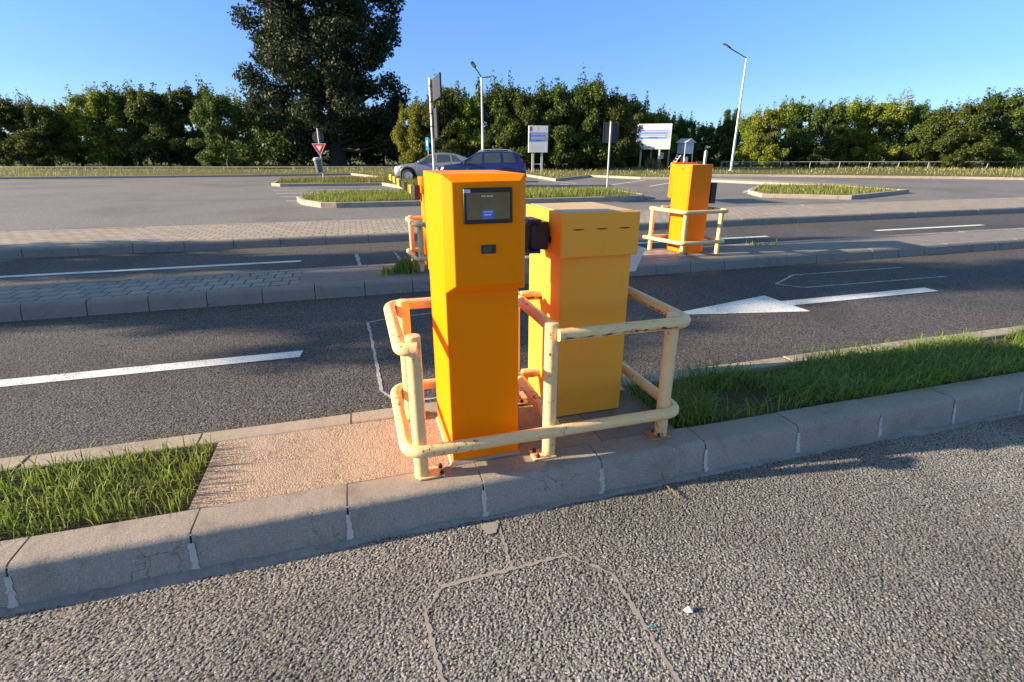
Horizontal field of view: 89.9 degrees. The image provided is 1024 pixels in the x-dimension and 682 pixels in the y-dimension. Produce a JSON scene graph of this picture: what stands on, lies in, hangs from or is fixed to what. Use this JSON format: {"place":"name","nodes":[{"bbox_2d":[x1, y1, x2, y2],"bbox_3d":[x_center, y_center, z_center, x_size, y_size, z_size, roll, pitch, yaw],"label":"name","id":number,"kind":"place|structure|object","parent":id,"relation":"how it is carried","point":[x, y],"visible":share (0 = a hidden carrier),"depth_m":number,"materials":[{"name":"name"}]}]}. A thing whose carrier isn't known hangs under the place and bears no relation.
{"place":"outdoors","nodes":[
{"label":"outdoors","id":0,"kind":"place"},
{"bbox_2d":[0,429,224,540],"bbox_3d":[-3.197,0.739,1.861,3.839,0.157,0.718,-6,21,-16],"label":"grass","id":1,"kind":"structure","parent":0,"point":[62,473],"depth_m":2.24,"materials":[{"name":"green plant"}]},
{"bbox_2d":[0,271,302,303],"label":"pavers","id":2,"kind":"object","parent":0,"point":[93,290],"visible":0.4,"depth_m":5.72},
{"bbox_2d":[277,179,413,184],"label":"parking island","id":3,"kind":"structure","parent":0,"point":[315,181],"depth_m":27.02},
{"bbox_2d":[312,128,324,174],"bbox_3d":[-10.802,-10.512,28.944,0.780,2.751,0.148,0,20,0],"label":"give way sign","id":4,"kind":"object","parent":3,"relation":"on","point":[317,136],"visible":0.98,"depth_m":28.72,"materials":[{"name":"metal"}]},
{"bbox_2d":[313,157,322,172],"bbox_3d":[-10.961,-9.929,28.951,0.453,0.842,0.445,3,20,9],"label":"litter bin","id":5,"kind":"object","parent":4,"relation":"attached to","point":[318,164],"visible":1,"depth_m":28.82,"materials":[{"name":"metal"}]},
{"bbox_2d":[277,174,417,184],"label":"grass","id":6,"kind":"structure","parent":3,"relation":"on","point":[362,179],"depth_m":27.27,"materials":[{"name":"green plant"}]},
{"bbox_2d":[189,398,600,509],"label":"island paving","id":7,"kind":"structure","parent":0,"point":[239,470],"depth_m":2.48,"materials":[{"name":"beige concrete"}]},
{"bbox_2d":[423,170,525,464],"bbox_3d":[-0.179,-0.112,2.433,0.354,1.310,0.565,-6,21,-16],"label":"pay terminal","id":8,"kind":"object","parent":7,"relation":"on","point":[475,225],"visible":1,"depth_m":2.23,"materials":[{"name":"orange paint"}]},
{"bbox_2d":[384,286,690,480],"bbox_3d":[0.100,0.138,2.657,1.416,0.679,0.740,-6,21,-16],"label":"pipe guard","id":9,"kind":"object","parent":7,"relation":"on","point":[406,347],"visible":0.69,"depth_m":2.40,"materials":[{"name":"beige paint"}]},
{"bbox_2d":[304,190,638,201],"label":"parking island","id":10,"kind":"structure","parent":0,"point":[622,193],"depth_m":18.46,"materials":[{"name":"green plant"}]},
{"bbox_2d":[428,72,441,169],"bbox_3d":[-2.269,-6.128,15.670,0.160,3.600,1.761,-6,21,-16],"label":"sign post","id":11,"kind":"object","parent":10,"relation":"on","point":[435,90],"visible":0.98,"depth_m":15.82,"materials":[{"name":"metal"}]},
{"bbox_2d":[301,184,638,201],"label":"grass","id":12,"kind":"structure","parent":10,"relation":"on","point":[405,195],"depth_m":17.85,"materials":[{"name":"green plant"}]},
{"bbox_2d":[603,122,618,188],"bbox_3d":[4.003,-7.579,21.058,0.620,2.620,0.115,0,20,0],"label":"sign post","id":13,"kind":"object","parent":10,"relation":"on","point":[610,132],"visible":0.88,"depth_m":20.80,"materials":[{"name":"metal"}]},
{"bbox_2d":[298,257,654,293],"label":"slab","id":14,"kind":"structure","parent":0,"point":[314,277],"depth_m":6.32,"materials":[{"name":"grey concrete"}]},
{"bbox_2d":[375,265,398,276],"bbox_3d":[-1.533,-0.888,6.345,0.343,0.108,0.398,-6,21,-16],"label":"weed","id":15,"kind":"object","parent":14,"relation":"on","point":[384,271],"visible":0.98,"depth_m":6.31,"materials":[{"name":"green plant"}]},
{"bbox_2d":[393,253,419,273],"bbox_3d":[-1.318,-0.981,6.419,0.376,0.230,0.463,1,20,3],"label":"weed","id":16,"kind":"object","parent":14,"relation":"on","point":[404,266],"visible":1,"depth_m":6.38,"materials":[{"name":"green plant"}]},
{"bbox_2d":[389,174,428,267],"bbox_3d":[-1.636,-2.295,8.715,0.505,1.120,5.070,-6,21,-16],"label":"barrier cabinet","id":17,"kind":"object","parent":14,"relation":"on","point":[416,191],"visible":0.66,"depth_m":6.66,"materials":[{"name":"metal"}]},
{"bbox_2d":[405,215,428,271],"bbox_3d":[-0.930,-1.291,6.681,0.842,0.632,0.730,-6,21,-16],"label":"pipe guard","id":18,"kind":"object","parent":14,"relation":"on","point":[419,224],"visible":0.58,"depth_m":6.39,"materials":[{"name":"beige paint"}]},
{"bbox_2d":[15,154,985,160],"bbox_3d":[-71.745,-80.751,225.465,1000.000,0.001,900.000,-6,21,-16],"label":"ground","id":19,"kind":"structure","parent":0,"point":[712,158],"depth_m":270.55,"materials":[{"name":"green plant"}]},
{"bbox_2d":[271,178,402,188],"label":"parking island kerb","id":20,"kind":"structure","parent":19,"relation":"on","point":[275,183],"depth_m":25.86,"materials":[{"name":"concrete"}]},
{"bbox_2d":[297,189,643,207],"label":"parking island kerb","id":21,"kind":"structure","parent":19,"relation":"on","point":[320,204],"depth_m":16.50,"materials":[{"name":"concrete"}]},
{"bbox_2d":[0,372,1023,606],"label":"kerb","id":22,"kind":"structure","parent":19,"relation":"on","point":[59,564],"depth_m":2.29,"materials":[{"name":"concrete"}]},
{"bbox_2d":[3,392,1022,607],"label":"joint mortar","id":23,"kind":"object","parent":22,"relation":"attached to","point":[10,592],"visible":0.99,"depth_m":2.16,"materials":[{"name":"grey concrete"}]},
{"bbox_2d":[0,238,1023,321],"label":"kerb","id":24,"kind":"structure","parent":19,"relation":"on","point":[9,312],"depth_m":5.90,"materials":[{"name":"concrete"}]},
{"bbox_2d":[0,207,1023,258],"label":"kerb","id":25,"kind":"structure","parent":19,"relation":"on","point":[71,250],"depth_m":9.21,"materials":[{"name":"concrete"}]},
{"bbox_2d":[0,326,1023,476],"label":"back kerb","id":26,"kind":"structure","parent":19,"relation":"on","point":[302,425],"depth_m":2.75,"materials":[{"name":"concrete"}]},
{"bbox_2d":[0,173,1023,180],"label":"verge kerb","id":27,"kind":"structure","parent":19,"relation":"on","point":[568,178],"depth_m":34.54,"materials":[{"name":"concrete"}]},
{"bbox_2d":[0,228,1023,287],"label":"back kerb","id":28,"kind":"structure","parent":19,"relation":"on","point":[148,278],"depth_m":6.58,"materials":[{"name":"concrete"}]},
{"bbox_2d":[0,197,1023,231],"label":"back kerb","id":29,"kind":"structure","parent":19,"relation":"on","point":[404,218],"depth_m":11.22,"materials":[{"name":"concrete"}]},
{"bbox_2d":[711,178,851,185],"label":"path kerb island","id":30,"kind":"structure","parent":19,"relation":"on","point":[742,182],"depth_m":27.83,"materials":[{"name":"concrete"}]},
{"bbox_2d":[748,184,908,199],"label":"corner island kerb","id":31,"kind":"structure","parent":19,"relation":"on","point":[820,196],"depth_m":19.05,"materials":[{"name":"concrete"}]},
{"bbox_2d":[0,415,1023,681],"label":"road","id":32,"kind":"structure","parent":0,"point":[900,559],"depth_m":1.91,"materials":[{"name":"grey asphalt"}]},
{"bbox_2d":[481,522,497,533],"bbox_3d":[-0.096,0.821,2.254,0.080,0.001,0.072,-6,21,-16],"label":"mortar splash","id":33,"kind":"object","parent":32,"relation":"on","point":[490,528],"visible":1,"depth_m":2.26,"materials":[{"name":"grey concrete"}]},
{"bbox_2d":[0,408,1023,616],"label":"kerb haunch","id":34,"kind":"object","parent":32,"relation":"on","point":[175,578],"visible":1,"depth_m":2.15,"materials":[{"name":"grey concrete"}]},
{"bbox_2d":[422,520,681,681],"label":"loop sealant","id":35,"kind":"object","parent":32,"relation":"on","point":[512,567],"visible":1,"depth_m":1.92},
{"bbox_2d":[0,248,1023,457],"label":"lane","id":36,"kind":"structure","parent":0,"point":[331,370],"depth_m":4.52,"materials":[{"name":"grey asphalt"}]},
{"bbox_2d":[0,224,979,386],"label":"lane markings","id":37,"kind":"object","parent":36,"relation":"on","point":[761,304],"visible":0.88,"depth_m":5.37,"materials":[{"name":"paint"}]},
{"bbox_2d":[355,252,946,402],"bbox_3d":[1.911,-0.805,6.702,7.568,0.001,5.971,-6,21,-16],"label":"lane loop sealant","id":38,"kind":"object","parent":36,"relation":"on","point":[378,375],"visible":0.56,"depth_m":5.15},
{"bbox_2d":[0,175,1023,294],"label":"car park","id":39,"kind":"structure","parent":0,"point":[51,204],"depth_m":18.83,"materials":[{"name":"grey asphalt"}]},
{"bbox_2d":[394,152,467,178],"bbox_3d":[-4.351,-9.871,29.188,4.458,1.602,2.166,0,20,0],"label":"parked car","id":40,"kind":"object","parent":39,"relation":"on","point":[415,169],"visible":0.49,"depth_m":28.33,"materials":[{"name":"silver metal"}]},
{"bbox_2d":[436,149,525,173],"bbox_3d":[-1.523,-8.496,25.218,4.368,1.749,2.109,0,20,-1],"label":"parked car","id":41,"kind":"object","parent":39,"relation":"on","point":[508,161],"visible":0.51,"depth_m":24.38,"materials":[{"name":"blue paint"}]},
{"bbox_2d":[0,213,1023,285],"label":"lane","id":42,"kind":"structure","parent":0,"point":[329,255],"depth_m":8.36,"materials":[{"name":"grey asphalt"}]},
{"bbox_2d":[0,198,1023,247],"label":"pavers","id":43,"kind":"object","parent":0,"point":[105,236],"depth_m":10.19,"materials":[{"name":"grey concrete"}]},
{"bbox_2d":[0,159,1023,177],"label":"verge","id":44,"kind":"structure","parent":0,"point":[309,169],"depth_m":45.72,"materials":[{"name":"green plant"}]},
{"bbox_2d":[0,87,56,167],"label":"hedge tree","id":45,"kind":"object","parent":44,"relation":"on","point":[10,115],"visible":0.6,"depth_m":51.81,"materials":[{"name":"green plant"}]},
{"bbox_2d":[12,96,80,167],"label":"hedge tree","id":46,"kind":"object","parent":44,"relation":"on","point":[41,121],"visible":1,"depth_m":51.27,"materials":[{"name":"green plant"}]},
{"bbox_2d":[41,93,100,166],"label":"yellow green tree","id":47,"kind":"object","parent":44,"relation":"on","point":[81,161],"visible":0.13,"depth_m":55.69,"materials":[{"name":"green plant"}]},
{"bbox_2d":[59,81,135,166],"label":"yellow green tree","id":48,"kind":"object","parent":44,"relation":"on","point":[76,119],"visible":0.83,"depth_m":53.71,"materials":[{"name":"green plant"}]},
{"bbox_2d":[93,80,166,166],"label":"hedge tree","id":49,"kind":"object","parent":44,"relation":"on","point":[122,98],"visible":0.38,"depth_m":54.55,"materials":[{"name":"green plant"}]},
{"bbox_2d":[122,78,196,166],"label":"hedge tree","id":50,"kind":"object","parent":44,"relation":"on","point":[149,105],"visible":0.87,"depth_m":53.60,"materials":[{"name":"green plant"}]},
{"bbox_2d":[150,73,229,166],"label":"hedge tree","id":51,"kind":"object","parent":44,"relation":"on","point":[185,97],"visible":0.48,"depth_m":54.61,"materials":[{"name":"green plant"}]},
{"bbox_2d":[186,79,258,167],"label":"hedge tree","id":52,"kind":"object","parent":44,"relation":"on","point":[209,112],"visible":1,"depth_m":50.37,"materials":[{"name":"green plant"}]},
{"bbox_2d":[225,86,282,164],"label":"yellow green tree","id":53,"kind":"object","parent":44,"relation":"on","point":[247,111],"visible":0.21,"depth_m":63.43,"materials":[{"name":"green plant"}]},
{"bbox_2d":[263,98,300,164],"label":"hedge tree","id":54,"kind":"object","parent":44,"relation":"on","point":[287,159],"visible":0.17,"depth_m":64.08,"materials":[{"name":"green plant"}]},
{"bbox_2d":[285,96,329,164],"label":"hedge tree","id":55,"kind":"object","parent":44,"relation":"on","point":[299,158],"visible":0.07,"depth_m":63.36,"materials":[{"name":"green plant"}]},
{"bbox_2d":[227,0,411,166],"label":"chestnut tree","id":56,"kind":"object","parent":44,"relation":"on","point":[335,83],"visible":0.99,"depth_m":51.87,"materials":[{"name":"green plant"}]},
{"bbox_2d":[324,110,370,164],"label":"hedge tree","id":57,"kind":"object","parent":44,"relation":"on","point":[362,140],"visible":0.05,"depth_m":65.16,"materials":[{"name":"green plant"}]},
{"bbox_2d":[362,99,400,164],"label":"hedge tree","id":58,"kind":"object","parent":44,"relation":"on","point":[367,137],"visible":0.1,"depth_m":64.53,"materials":[{"name":"green plant"}]},
{"bbox_2d":[390,97,440,163],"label":"yellow green tree","id":59,"kind":"object","parent":44,"relation":"on","point":[414,117],"visible":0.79,"depth_m":49.21,"materials":[{"name":"green plant"}]},
{"bbox_2d":[417,69,473,156],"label":"hedge tree","id":60,"kind":"object","parent":44,"relation":"on","point":[446,103],"visible":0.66,"depth_m":47.53,"materials":[{"name":"green plant"}]},
{"bbox_2d":[444,86,492,154],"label":"yellow green tree","id":61,"kind":"object","parent":44,"relation":"on","point":[469,110],"visible":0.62,"depth_m":47.86,"materials":[{"name":"green plant"}]},
{"bbox_2d":[461,86,495,146],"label":"hedge tree","id":62,"kind":"object","parent":44,"relation":"on","point":[488,114],"visible":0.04,"depth_m":53.60,"materials":[{"name":"green plant"}]},
{"bbox_2d":[470,61,490,149],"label":"street lamp","id":63,"kind":"object","parent":44,"relation":"on","point":[482,122],"visible":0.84,"depth_m":41.50,"materials":[{"name":"metal"}]},
{"bbox_2d":[473,67,527,151],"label":"hedge tree","id":64,"kind":"object","parent":44,"relation":"on","point":[498,101],"visible":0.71,"depth_m":46.46,"materials":[{"name":"green plant"}]},
{"bbox_2d":[1,115,1023,167],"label":"undergrowth","id":65,"kind":"object","parent":44,"relation":"on","point":[277,152],"visible":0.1,"depth_m":63.39,"materials":[{"name":"green plant"}]},
{"bbox_2d":[498,84,554,169],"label":"hedge tree","id":66,"kind":"object","parent":44,"relation":"on","point":[528,107],"visible":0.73,"depth_m":45.67,"materials":[{"name":"green plant"}]},
{"bbox_2d":[528,126,547,170],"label":"billboard","id":67,"kind":"object","parent":44,"relation":"on","point":[537,139],"visible":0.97,"depth_m":42.44,"materials":[{"name":"white paint"}]},
{"bbox_2d":[521,78,565,166],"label":"hedge tree","id":68,"kind":"object","parent":44,"relation":"on","point":[538,95],"depth_m":53.27,"materials":[{"name":"green plant"}]},
{"bbox_2d":[534,76,588,169],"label":"hedge tree","id":69,"kind":"object","parent":44,"relation":"on","point":[554,103],"visible":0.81,"depth_m":45.59,"materials":[{"name":"green plant"}]},
{"bbox_2d":[559,62,619,169],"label":"hedge tree","id":70,"kind":"object","parent":44,"relation":"on","point":[584,98],"visible":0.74,"depth_m":45.57,"materials":[{"name":"green plant"}]},
{"bbox_2d":[585,82,643,169],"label":"hedge tree","id":71,"kind":"object","parent":44,"relation":"on","point":[619,113],"visible":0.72,"depth_m":45.83,"materials":[{"name":"green plant"}]},
{"bbox_2d":[612,91,650,166],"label":"hedge tree","id":72,"kind":"object","parent":44,"relation":"on","point":[638,115],"visible":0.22,"depth_m":54.46,"materials":[{"name":"green plant"}]},
{"bbox_2d":[620,98,649,163],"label":"yellow green tree","id":73,"kind":"object","parent":44,"relation":"on","point":[645,120],"visible":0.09,"depth_m":56.15,"materials":[{"name":"green plant"}]},
{"bbox_2d":[644,157,662,168],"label":"weed","id":74,"kind":"object","parent":44,"relation":"on","point":[650,164],"visible":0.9,"depth_m":51.78,"materials":[{"name":"green plant"}]},
{"bbox_2d":[636,123,671,167],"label":"billboard","id":75,"kind":"object","parent":44,"relation":"on","point":[654,136],"visible":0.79,"depth_m":53.45,"materials":[{"name":"white paint"}]},
{"bbox_2d":[644,103,678,164],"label":"yellow green tree","id":76,"kind":"object","parent":44,"relation":"on","point":[659,118],"visible":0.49,"depth_m":56.51,"materials":[{"name":"green plant"}]},
{"bbox_2d":[668,138,696,167],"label":"instrument shelter","id":77,"kind":"object","parent":44,"relation":"on","point":[685,146],"visible":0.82,"depth_m":53.95,"materials":[{"name":"white paint"}]},
{"bbox_2d":[670,111,700,163],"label":"hedge tree","id":78,"kind":"object","parent":44,"relation":"on","point":[682,126],"visible":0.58,"depth_m":58.61,"materials":[{"name":"green plant"}]},
{"bbox_2d":[692,121,719,163],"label":"hedge tree","id":79,"kind":"object","parent":44,"relation":"on","point":[704,132],"visible":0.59,"depth_m":61.03,"materials":[{"name":"green plant"}]},
{"bbox_2d":[708,113,742,165],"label":"hedge tree","id":80,"kind":"object","parent":44,"relation":"on","point":[721,131],"visible":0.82,"depth_m":59.17,"materials":[{"name":"green plant"}]},
{"bbox_2d":[723,107,731,120],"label":"poplar tree","id":81,"kind":"object","parent":44,"relation":"on","point":[728,113],"visible":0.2,"depth_m":109.66,"materials":[{"name":"green plant"}]},
{"bbox_2d":[723,43,746,170],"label":"street lamp","id":82,"kind":"object","parent":44,"relation":"on","point":[735,135],"visible":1,"depth_m":43.95,"materials":[{"name":"metal"}]},
{"bbox_2d":[734,110,773,166],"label":"yellow green tree","id":83,"kind":"object","parent":44,"relation":"on","point":[747,125],"visible":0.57,"depth_m":55.35,"materials":[{"name":"green plant"}]},
{"bbox_2d":[742,96,795,167],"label":"yellow green tree","id":84,"kind":"object","parent":44,"relation":"on","point":[771,122],"visible":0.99,"depth_m":53.16,"materials":[{"name":"green plant"}]},
{"bbox_2d":[763,95,822,166],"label":"hedge tree","id":85,"kind":"object","parent":44,"relation":"on","point":[793,134],"visible":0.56,"depth_m":57.18,"materials":[{"name":"green plant"}]},
{"bbox_2d":[794,97,855,166],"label":"hedge tree","id":86,"kind":"object","parent":44,"relation":"on","point":[824,118],"visible":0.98,"depth_m":55.10,"materials":[{"name":"green plant"}]},
{"bbox_2d":[821,94,876,166],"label":"yellow green tree","id":87,"kind":"object","parent":44,"relation":"on","point":[856,112],"visible":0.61,"depth_m":56.56,"materials":[{"name":"green plant"}]},
{"bbox_2d":[849,86,916,166],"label":"yellow green tree","id":88,"kind":"object","parent":44,"relation":"on","point":[886,112],"visible":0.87,"depth_m":55.40,"materials":[{"name":"green plant"}]},
{"bbox_2d":[882,94,933,166],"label":"hedge tree","id":89,"kind":"object","parent":44,"relation":"on","point":[914,123],"visible":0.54,"depth_m":55.57,"materials":[{"name":"green plant"}]},
{"bbox_2d":[902,98,973,167],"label":"hedge tree","id":90,"kind":"object","parent":44,"relation":"on","point":[928,129],"visible":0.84,"depth_m":53.39,"materials":[{"name":"green plant"}]},
{"bbox_2d":[932,97,1000,167],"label":"hedge tree","id":91,"kind":"object","parent":44,"relation":"on","point":[976,118],"visible":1,"depth_m":50.52,"materials":[{"name":"green plant"}]},
{"bbox_2d":[954,85,1023,167],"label":"hedge tree","id":92,"kind":"object","parent":44,"relation":"on","point":[1009,110],"visible":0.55,"depth_m":50.80,"materials":[{"name":"green plant"}]},
{"bbox_2d":[986,117,1023,166],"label":"yellow green tree","id":93,"kind":"object","parent":44,"relation":"on","point":[1019,152],"visible":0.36,"depth_m":51.96,"materials":[{"name":"green plant"}]},
{"bbox_2d":[0,0,1023,154],"label":"sky","id":94,"kind":"structure","parent":0,"point":[674,51],"materials":[{"name":"blue"}]},
{"bbox_2d":[578,387,674,440],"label":"island slab","id":95,"kind":"structure","parent":0,"point":[625,398],"depth_m":2.88,"materials":[{"name":"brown concrete"}]},
{"bbox_2d":[525,202,640,416],"bbox_3d":[0.296,-0.190,2.922,0.565,1.112,0.546,-6,21,-16],"label":"barrier cabinet","id":96,"kind":"object","parent":95,"relation":"on","point":[580,253],"visible":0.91,"depth_m":2.69,"materials":[{"name":"metal"}]},
{"bbox_2d":[630,246,646,271],"bbox_3d":[0.632,-0.473,2.919,0.173,0.132,0.210,-6,21,-16],"label":"plastic tub","id":97,"kind":"object","parent":96,"relation":"attached to","point":[635,259],"visible":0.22,"depth_m":2.85,"materials":[{"name":"white plastic"}]},
{"bbox_2d":[642,250,690,261],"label":"pavers","id":98,"kind":"object","parent":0,"point":[658,255],"visible":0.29,"depth_m":7.43,"materials":[{"name":"beige concrete"}]},
{"bbox_2d":[666,162,716,252],"bbox_3d":[2.667,-2.009,7.717,0.485,1.270,0.576,-6,21,-16],"label":"pay terminal","id":99,"kind":"object","parent":98,"relation":"on","point":[692,186],"visible":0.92,"depth_m":7.49,"materials":[{"name":"orange paint"}]},
{"bbox_2d":[668,166,691,246],"bbox_3d":[2.465,-1.977,7.563,0.010,1.135,0.365,-6,21,-16],"label":"door","id":100,"kind":"structure","parent":99,"relation":"in","point":[683,173],"depth_m":7.54,"materials":[{"name":"yellow paint"}]},
{"bbox_2d":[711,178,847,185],"bbox_3d":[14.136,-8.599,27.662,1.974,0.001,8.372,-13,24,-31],"label":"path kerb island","id":101,"kind":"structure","parent":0,"point":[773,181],"depth_m":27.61,"materials":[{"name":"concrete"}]},
{"bbox_2d":[620,318,1023,434],"bbox_3d":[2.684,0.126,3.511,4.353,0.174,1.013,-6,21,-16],"label":"grass","id":102,"kind":"structure","parent":0,"point":[941,361],"depth_m":3.33,"materials":[{"name":"green plant"}]},
{"bbox_2d":[755,185,890,194],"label":"corner island","id":103,"kind":"structure","parent":0,"point":[834,191],"depth_m":20.68,"materials":[{"name":"green plant"}]},
{"bbox_2d":[754,181,901,194],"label":"grass","id":104,"kind":"structure","parent":103,"relation":"on","point":[829,188],"depth_m":21.19,"materials":[{"name":"green plant"}]},
{"bbox_2d":[665,229,1023,258],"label":"end slab","id":105,"kind":"structure","parent":0,"point":[790,247],"depth_m":8.49,"materials":[{"name":"grey concrete"}]},
{"bbox_2d":[642,205,728,256],"bbox_3d":[2.566,-1.657,7.657,0.944,0.648,0.780,-6,21,-16],"label":"pipe guard","id":106,"kind":"object","parent":105,"relation":"on","point":[717,240],"visible":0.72,"depth_m":7.42,"materials":[{"name":"beige paint"}]},
{"bbox_2d":[735,238,779,248],"bbox_3d":[4.005,-1.614,8.379,0.684,0.073,0.819,10,23,26],"label":"weed","id":107,"kind":"object","parent":105,"relation":"on","point":[776,242],"visible":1,"depth_m":8.38,"materials":[{"name":"green plant"}]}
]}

